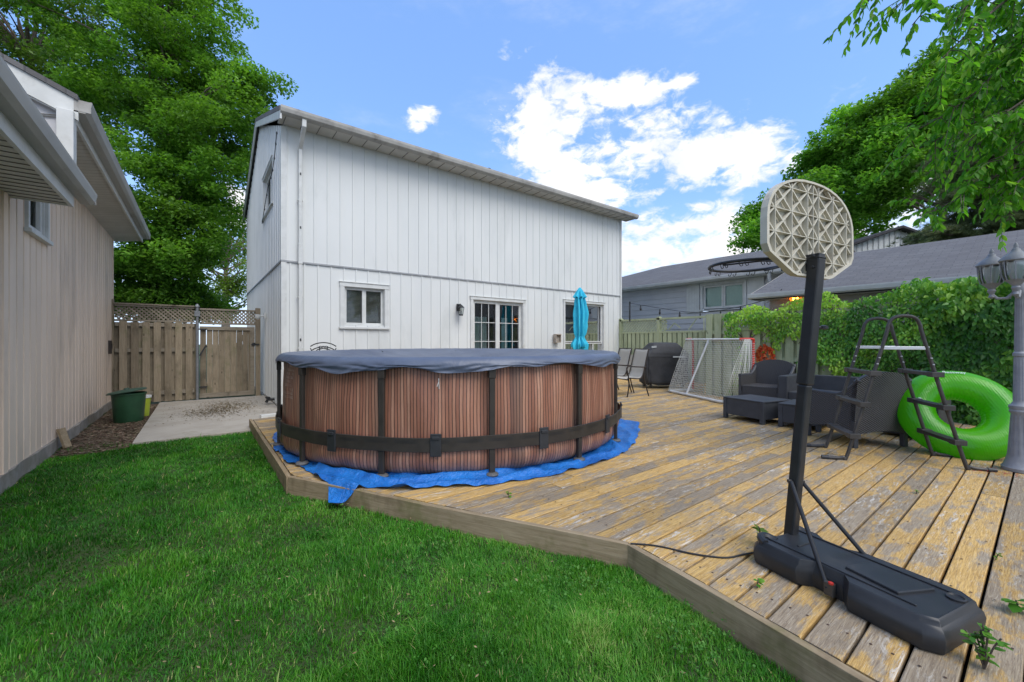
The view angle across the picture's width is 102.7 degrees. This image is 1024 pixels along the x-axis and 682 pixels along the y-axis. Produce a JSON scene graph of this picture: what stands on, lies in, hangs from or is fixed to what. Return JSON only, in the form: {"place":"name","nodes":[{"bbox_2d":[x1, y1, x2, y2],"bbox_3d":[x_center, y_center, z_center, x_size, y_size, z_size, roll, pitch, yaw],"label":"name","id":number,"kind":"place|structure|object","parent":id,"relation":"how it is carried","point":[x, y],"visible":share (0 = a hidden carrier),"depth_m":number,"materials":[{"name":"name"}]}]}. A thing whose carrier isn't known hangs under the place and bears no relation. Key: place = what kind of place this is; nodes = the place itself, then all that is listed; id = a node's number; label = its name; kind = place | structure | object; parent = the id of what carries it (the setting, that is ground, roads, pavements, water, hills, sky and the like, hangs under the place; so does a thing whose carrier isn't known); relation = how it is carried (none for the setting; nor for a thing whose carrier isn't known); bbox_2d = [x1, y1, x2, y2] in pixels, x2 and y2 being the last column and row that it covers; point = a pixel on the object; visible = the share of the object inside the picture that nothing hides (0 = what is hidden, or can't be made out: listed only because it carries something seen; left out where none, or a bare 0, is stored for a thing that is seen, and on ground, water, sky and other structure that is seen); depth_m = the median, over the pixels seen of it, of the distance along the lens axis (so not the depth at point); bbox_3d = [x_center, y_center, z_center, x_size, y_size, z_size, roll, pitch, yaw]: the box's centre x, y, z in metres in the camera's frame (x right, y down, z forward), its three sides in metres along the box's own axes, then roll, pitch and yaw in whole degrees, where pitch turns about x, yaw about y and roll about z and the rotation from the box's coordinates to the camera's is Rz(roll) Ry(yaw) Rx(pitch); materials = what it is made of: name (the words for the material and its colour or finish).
{"place":"outdoors","nodes":[
{"label":"outdoors","id":0,"kind":"place"},
{"bbox_2d":[0,52,150,494],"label":"beige building","id":1,"kind":"structure","parent":0,"point":[70,212],"depth_m":4.46,"materials":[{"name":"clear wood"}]},
{"bbox_2d":[24,200,53,245],"bbox_3d":[-5.199,-1.422,4.426,0.185,0.625,0.790,0,0,-37],"label":"window","id":2,"kind":"structure","parent":1,"relation":"in","point":[36,214],"depth_m":4.64,"materials":[{"name":"white glass"}]},
{"bbox_2d":[0,344,799,681],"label":"ground","id":3,"kind":"structure","parent":0,"point":[244,640],"depth_m":2.17,"materials":[{"name":"green plant"}]},
{"bbox_2d":[0,0,134,151],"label":"leafy tree","id":4,"kind":"object","parent":3,"relation":"on","point":[21,48],"visible":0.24,"depth_m":17.55,"materials":[{"name":"green leaves"},{"name":"bark"}]},
{"bbox_2d":[49,404,157,458],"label":"bark chips","id":5,"kind":"object","parent":3,"relation":"on","point":[114,426],"visible":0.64,"depth_m":5.70,"materials":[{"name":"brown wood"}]},
{"bbox_2d":[56,427,71,447],"bbox_3d":[-5.596,1.210,5.117,0.097,0.246,0.100,0,0,-12],"label":"wood offcut","id":6,"kind":"object","parent":5,"relation":"on","point":[62,433],"visible":1,"depth_m":5.10,"materials":[{"name":"beige wood"}]},
{"bbox_2d":[106,387,146,423],"bbox_3d":[-6.404,1.062,6.810,0.505,0.575,0.509,0,0,-37],"label":"green bin","id":7,"kind":"object","parent":5,"relation":"on","point":[128,405],"visible":0.98,"depth_m":6.68,"materials":[{"name":"plastic"}]},
{"bbox_2d":[144,395,151,416],"bbox_3d":[-6.565,1.157,7.291,0.235,0.385,0.235,0,0,-37],"label":"yellow pail","id":8,"kind":"object","parent":5,"relation":"on","point":[147,405],"visible":0.3,"depth_m":7.28,"materials":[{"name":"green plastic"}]},
{"bbox_2d":[0,0,299,324],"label":"leafy tree","id":9,"kind":"object","parent":3,"relation":"on","point":[173,109],"visible":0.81,"depth_m":12.34,"materials":[{"name":"green plant"}]},
{"bbox_2d":[112,299,195,401],"bbox_3d":[-7.631,0.250,8.767,1.461,2.200,0.140,0,0,-37],"label":"wooden fence","id":10,"kind":"object","parent":3,"relation":"on","point":[157,358],"visible":0.91,"depth_m":8.75,"materials":[{"name":"brown wood"}]},
{"bbox_2d":[132,395,276,444],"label":"concrete slab","id":11,"kind":"structure","parent":3,"relation":"on","point":[155,428],"depth_m":6.95,"materials":[{"name":"grey concrete"}]},
{"bbox_2d":[194,304,206,399],"bbox_3d":[-6.966,0.260,9.175,0.234,2.180,0.090,0,0,-37],"label":"steel post","id":12,"kind":"object","parent":11,"relation":"on","point":[197,312],"visible":0.94,"depth_m":9.11,"materials":[{"name":"grey metal"}]},
{"bbox_2d":[199,308,259,397],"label":"wooden gate","id":13,"kind":"structure","parent":12,"relation":"attached to","point":[247,345],"depth_m":9.55,"materials":[{"name":"brown wood"}]},
{"bbox_2d":[161,399,263,424],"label":"slab litter","id":14,"kind":"object","parent":11,"relation":"on","point":[206,413],"visible":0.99,"depth_m":7.81,"materials":[{"name":"brown plant"}]},
{"bbox_2d":[259,413,275,417],"bbox_3d":[-4.131,1.279,7.044,0.090,0.070,0.355,0,0,41],"label":"downspout elbow","id":15,"kind":"object","parent":11,"relation":"on","point":[267,415],"visible":0.5,"depth_m":6.96,"materials":[{"name":"white metal"}]},
{"bbox_2d":[183,201,246,363],"bbox_3d":[-17.075,-3.402,24.116,6.128,9.602,5.953,0,0,-37],"label":"branching tree","id":16,"kind":"object","parent":3,"relation":"on","point":[232,285],"visible":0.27,"depth_m":23.83,"materials":[{"name":"green plant"}]},
{"bbox_2d":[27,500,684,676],"bbox_3d":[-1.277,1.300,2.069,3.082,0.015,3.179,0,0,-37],"label":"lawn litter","id":17,"kind":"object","parent":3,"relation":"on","point":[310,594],"visible":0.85,"depth_m":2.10,"materials":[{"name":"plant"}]},
{"bbox_2d":[325,503,755,679],"bbox_3d":[-0.184,1.297,2.408,1.833,0.055,2.343,0,0,-20],"label":"clover","id":18,"kind":"object","parent":3,"relation":"on","point":[569,642],"visible":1,"depth_m":2.03,"materials":[{"name":"green plant"}]},
{"bbox_2d":[249,379,1023,681],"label":"deck","id":19,"kind":"structure","parent":3,"relation":"on","point":[964,529],"depth_m":2.82,"materials":[{"name":"brown wood"}]},
{"bbox_2d":[310,342,335,350],"bbox_3d":[-3.450,0.666,7.426,0.462,1.290,0.462,0,0,-17],"label":"garden chair","id":20,"kind":"object","parent":19,"relation":"on","point":[320,348],"visible":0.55,"depth_m":7.63,"materials":[{"name":"black paint"}]},
{"bbox_2d":[272,419,639,502],"bbox_3d":[-0.681,1.211,5.858,4.731,0.145,4.845,0,0,-37],"label":"tarpaulin","id":21,"kind":"object","parent":19,"relation":"on","point":[627,436],"visible":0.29,"depth_m":3.62,"materials":[{"name":"blue plastic"}]},
{"bbox_2d":[273,348,621,476],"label":"round pool","id":22,"kind":"structure","parent":21,"relation":"on","point":[381,412],"depth_m":3.71,"materials":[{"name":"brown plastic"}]},
{"bbox_2d":[571,287,588,349],"bbox_3d":[1.782,-0.107,10.810,0.508,2.610,0.481,0,0,-37],"label":"closed parasol","id":23,"kind":"object","parent":19,"relation":"on","point":[580,319],"visible":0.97,"depth_m":10.73,"materials":[{"name":"blue fabric"}]},
{"bbox_2d":[617,348,632,391],"bbox_3d":[2.460,0.684,9.736,0.592,1.035,0.591,0,0,-16],"label":"patio chair","id":24,"kind":"object","parent":19,"relation":"on","point":[624,354],"visible":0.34,"depth_m":9.73,"materials":[{"name":"grey metal"}]},
{"bbox_2d":[617,348,649,396],"bbox_3d":[2.647,0.684,9.098,0.592,1.035,0.591,0,0,-16],"label":"patio chair","id":25,"kind":"object","parent":19,"relation":"on","point":[637,366],"visible":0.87,"depth_m":9.10,"materials":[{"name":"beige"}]},
{"bbox_2d":[639,342,688,387],"bbox_3d":[3.906,0.613,10.597,1.203,1.159,0.658,0,0,-7],"label":"covered grill","id":26,"kind":"object","parent":19,"relation":"on","point":[663,358],"visible":0.77,"depth_m":10.32,"materials":[{"name":"fabric"}]},
{"bbox_2d":[630,543,753,558],"bbox_3d":[1.032,1.192,2.319,0.688,0.012,0.098,0,0,8],"label":"deck cable","id":27,"kind":"object","parent":19,"relation":"on","point":[738,555],"visible":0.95,"depth_m":2.30,"materials":[{"name":"black rubber"}]},
{"bbox_2d":[703,317,703,392],"bbox_3d":[4.982,0.368,10.559,0.080,1.864,2.760,0,0,25],"label":"sage return fence","id":28,"kind":"object","parent":19,"relation":"on","point":[703,349],"visible":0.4,"depth_m":9.33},
{"bbox_2d":[668,338,754,402],"bbox_3d":[4.159,0.560,8.784,0.736,1.265,1.954,0,0,-11],"label":"goal net","id":29,"kind":"object","parent":19,"relation":"on","point":[693,372],"visible":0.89,"depth_m":8.62,"materials":[{"name":"white fabric"}]},
{"bbox_2d":[723,394,790,424],"bbox_3d":[3.726,1.033,6.253,0.620,0.330,0.660,0,0,-23],"label":"table","id":30,"kind":"object","parent":19,"relation":"on","point":[763,409],"visible":0.82,"depth_m":6.06,"materials":[{"name":"wicker"}]},
{"bbox_2d":[753,578,764,587],"bbox_3d":[1.200,1.178,1.984,0.058,0.045,0.034,0,0,-27],"label":"weed","id":31,"kind":"object","parent":19,"relation":"on","point":[760,580],"visible":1,"depth_m":1.99,"materials":[{"name":"green plant"}]},
{"bbox_2d":[752,524,768,539],"bbox_3d":[1.443,1.136,2.381,0.090,0.130,0.132,0,0,36],"label":"weed","id":32,"kind":"object","parent":19,"relation":"on","point":[758,528],"visible":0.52,"depth_m":2.37,"materials":[{"name":"green plant"}]},
{"bbox_2d":[738,359,795,397],"bbox_3d":[4.626,0.771,7.421,0.742,0.855,0.684,0,0,-37],"label":"woven armchair","id":33,"kind":"object","parent":19,"relation":"on","point":[760,378],"visible":0.62,"depth_m":7.52,"materials":[{"name":"wicker"}]},
{"bbox_2d":[778,399,822,431],"bbox_3d":[4.121,1.033,5.737,0.600,0.330,0.500,0,0,-37],"label":"table","id":34,"kind":"object","parent":19,"relation":"on","point":[786,411],"visible":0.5,"depth_m":5.69,"materials":[{"name":"wicker"}]},
{"bbox_2d":[778,373,857,399],"bbox_3d":[5.220,0.868,6.358,0.920,0.600,1.610,0,0,-37],"label":"resin sofa","id":35,"kind":"object","parent":19,"relation":"on","point":[787,386],"visible":0.13,"depth_m":6.72,"materials":[{"name":"black wicker"}]},
{"bbox_2d":[708,179,986,654],"bbox_3d":[1.622,0.157,2.193,0.803,2.083,1.280,0,0,8],"label":"basketball hoop","id":36,"kind":"object","parent":19,"relation":"on","point":[806,229],"visible":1,"depth_m":2.14,"materials":[{"name":"black plastic"}]},
{"bbox_2d":[706,300,1011,402],"bbox_3d":[6.755,0.335,6.139,0.110,1.930,7.784,0,0,-37],"label":"sage fence","id":37,"kind":"object","parent":19,"relation":"on","point":[788,351],"visible":0.2,"depth_m":8.60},
{"bbox_2d":[755,344,775,361],"bbox_3d":[5.051,0.210,8.174,0.107,0.641,0.391,0,0,-37],"label":"orange wreath","id":38,"kind":"object","parent":37,"relation":"hanging from","point":[759,350],"visible":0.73,"depth_m":8.17,"materials":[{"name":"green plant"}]},
{"bbox_2d":[722,276,1014,425],"bbox_3d":[6.719,0.140,5.999,0.677,2.334,7.070,0,0,-37],"label":"creeper","id":39,"kind":"object","parent":37,"relation":"attached to","point":[970,348],"visible":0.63,"depth_m":6.33,"materials":[{"name":"green plant"}]},
{"bbox_2d":[808,372,911,447],"bbox_3d":[4.119,0.771,4.905,0.684,0.855,0.742,0,0,-7],"label":"woven armchair","id":40,"kind":"object","parent":19,"relation":"on","point":[888,391],"visible":0.63,"depth_m":4.58,"materials":[{"name":"wicker"}]},
{"bbox_2d":[807,314,997,471],"bbox_3d":[3.882,0.476,4.207,1.340,1.475,0.590,0,0,19],"label":"pool ladder","id":41,"kind":"object","parent":19,"relation":"on","point":[923,430],"visible":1,"depth_m":4.08,"materials":[{"name":"black plastic"}]},
{"bbox_2d":[886,400,950,435],"bbox_3d":[5.057,0.883,5.156,0.470,0.570,0.590,0,0,-29],"label":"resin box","id":42,"kind":"object","parent":19,"relation":"on","point":[942,415],"visible":0.02,"depth_m":4.90,"materials":[{"name":"black plastic"}]},
{"bbox_2d":[897,371,1012,460],"bbox_3d":[4.783,0.784,4.391,0.644,0.909,1.003,0,0,-64],"label":"swim ring","id":43,"kind":"object","parent":19,"relation":"on","point":[989,401],"visible":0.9,"depth_m":4.30,"materials":[{"name":"green plastic"}]},
{"bbox_2d":[960,623,1012,669],"bbox_3d":[1.740,1.128,1.504,0.125,0.145,0.134,0,0,-37],"label":"weed","id":44,"kind":"object","parent":19,"relation":"on","point":[984,656],"visible":1,"depth_m":1.51,"materials":[{"name":"green plant"}]},
{"bbox_2d":[975,243,1023,473],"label":"lamp post","id":45,"kind":"object","parent":19,"relation":"on","point":[991,266],"visible":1,"depth_m":3.77,"materials":[{"name":"grey metal"}]},
{"bbox_2d":[1001,598,1023,612],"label":"weed","id":46,"kind":"object","parent":19,"relation":"on","point":[1014,606],"visible":1,"depth_m":1.81,"materials":[{"name":"green plant"}]},
{"bbox_2d":[619,316,705,382],"bbox_3d":[4.715,0.265,12.923,0.120,2.070,3.210,0,0,-37],"label":"lattice fence","id":47,"kind":"object","parent":3,"relation":"on","point":[635,339],"visible":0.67,"depth_m":12.94,"materials":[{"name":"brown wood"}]},
{"bbox_2d":[629,289,781,320],"bbox_3d":[5.332,-0.973,11.810,0.396,0.668,4.606,0,0,-34],"label":"string light","id":48,"kind":"object","parent":47,"relation":"hanging from","point":[676,310],"visible":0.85,"depth_m":12.47,"materials":[{"name":"black paint"}]},
{"bbox_2d":[622,250,854,331],"bbox_3d":[8.236,-1.164,19.030,8.605,5.028,11.613,0,0,-37],"label":"grey bungalow","id":49,"kind":"object","parent":3,"relation":"on","point":[688,288],"visible":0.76,"depth_m":15.30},
{"bbox_2d":[699,278,746,310],"bbox_3d":[7.496,-1.569,14.313,0.675,1.006,1.610,0,0,-37],"label":"window","id":50,"kind":"structure","parent":49,"relation":"in","point":[719,295],"depth_m":14.17,"materials":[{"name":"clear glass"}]},
{"bbox_2d":[726,101,937,253],"bbox_3d":[24.124,-7.761,29.539,16.090,18.354,8.497,0,0,-7],"label":"maple tree","id":51,"kind":"object","parent":3,"relation":"on","point":[814,164],"visible":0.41,"depth_m":29.01,"materials":[{"name":"green plant"}]},
{"bbox_2d":[854,225,919,251],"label":"white gabled house","id":52,"kind":"structure","parent":3,"relation":"on","point":[879,240],"depth_m":22.50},
{"bbox_2d":[823,0,1023,252],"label":"overhanging tree","id":53,"kind":"object","parent":3,"relation":"on","point":[1006,120],"visible":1,"depth_m":3.56,"materials":[{"name":"green plant"}]},
{"bbox_2d":[829,36,1022,216],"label":"maple tree","id":54,"kind":"object","parent":3,"relation":"on","point":[871,144],"visible":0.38,"depth_m":26.23,"materials":[{"name":"green plant"}]},
{"bbox_2d":[885,130,1023,246],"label":"pine tree","id":55,"kind":"object","parent":3,"relation":"on","point":[962,228],"visible":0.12,"depth_m":16.70,"materials":[{"name":"green plant"}]},
{"bbox_2d":[970,205,1023,234],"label":"pine tree","id":56,"kind":"object","parent":3,"relation":"on","point":[1018,227],"visible":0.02,"depth_m":15.72,"materials":[{"name":"green plant"}]},
{"bbox_2d":[243,104,638,406],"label":"white house","id":57,"kind":"structure","parent":0,"point":[358,238],"depth_m":9.74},
{"bbox_2d":[255,313,265,318],"bbox_3d":[-5.948,-0.590,9.677,0.220,0.160,0.120,0,0,-37],"label":"flood light","id":58,"kind":"object","parent":57,"relation":"attached to","point":[257,316],"visible":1,"depth_m":9.67,"materials":[{"name":"white glass"}]},
{"bbox_2d":[261,155,272,221],"bbox_3d":[-5.593,-3.466,9.489,0.185,1.038,1.730,0,0,-37],"label":"window","id":59,"kind":"structure","parent":57,"relation":"in","point":[266,177],"depth_m":9.68,"materials":[{"name":"white glass"}]},
{"bbox_2d":[262,132,277,223],"bbox_3d":[-5.276,-3.425,8.895,0.045,1.163,2.667,0,0,-37],"label":"string light","id":60,"kind":"object","parent":57,"relation":"attached to","point":[271,174],"visible":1,"depth_m":8.58,"materials":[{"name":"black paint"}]},
{"bbox_2d":[265,396,274,402],"bbox_3d":[-5.027,1.217,8.493,0.177,0.133,0.180,0,0,-37],"label":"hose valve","id":61,"kind":"object","parent":57,"relation":"attached to","point":[268,398],"visible":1,"depth_m":8.47,"materials":[{"name":"black paint"}]},
{"bbox_2d":[339,281,389,329],"bbox_3d":[-3.364,-0.756,9.115,1.080,0.997,0.675,0,0,-37],"label":"window","id":62,"kind":"structure","parent":57,"relation":"in","point":[361,304],"depth_m":9.14,"materials":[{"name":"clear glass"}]},
{"bbox_2d":[456,304,463,315],"bbox_3d":[-1.280,-0.780,10.177,0.190,0.301,0.222,0,0,-37],"label":"wall lantern","id":63,"kind":"object","parent":57,"relation":"attached to","point":[458,306],"depth_m":10.14,"materials":[{"name":"black paint"}]},
{"bbox_2d":[470,295,525,348],"bbox_3d":[-0.526,-0.003,11.288,1.850,2.324,0.675,0,0,-37],"label":"patio door","id":64,"kind":"structure","parent":57,"relation":"in","point":[494,323],"depth_m":11.39,"materials":[{"name":"clear glass"}]},
{"bbox_2d":[563,299,605,349],"bbox_3d":[2.158,-0.364,13.343,1.970,1.841,0.675,0,0,-37],"label":"window","id":65,"kind":"structure","parent":57,"relation":"in","point":[595,335],"depth_m":13.44,"materials":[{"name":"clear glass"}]},
{"bbox_2d":[0,0,1023,343],"label":"sky","id":66,"kind":"structure","parent":0,"point":[677,115],"materials":[{"name":"blue"}]},
{"bbox_2d":[747,230,1023,324],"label":"grey garage","id":67,"kind":"structure","parent":0,"point":[869,273],"depth_m":9.12,"materials":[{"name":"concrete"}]}
]}

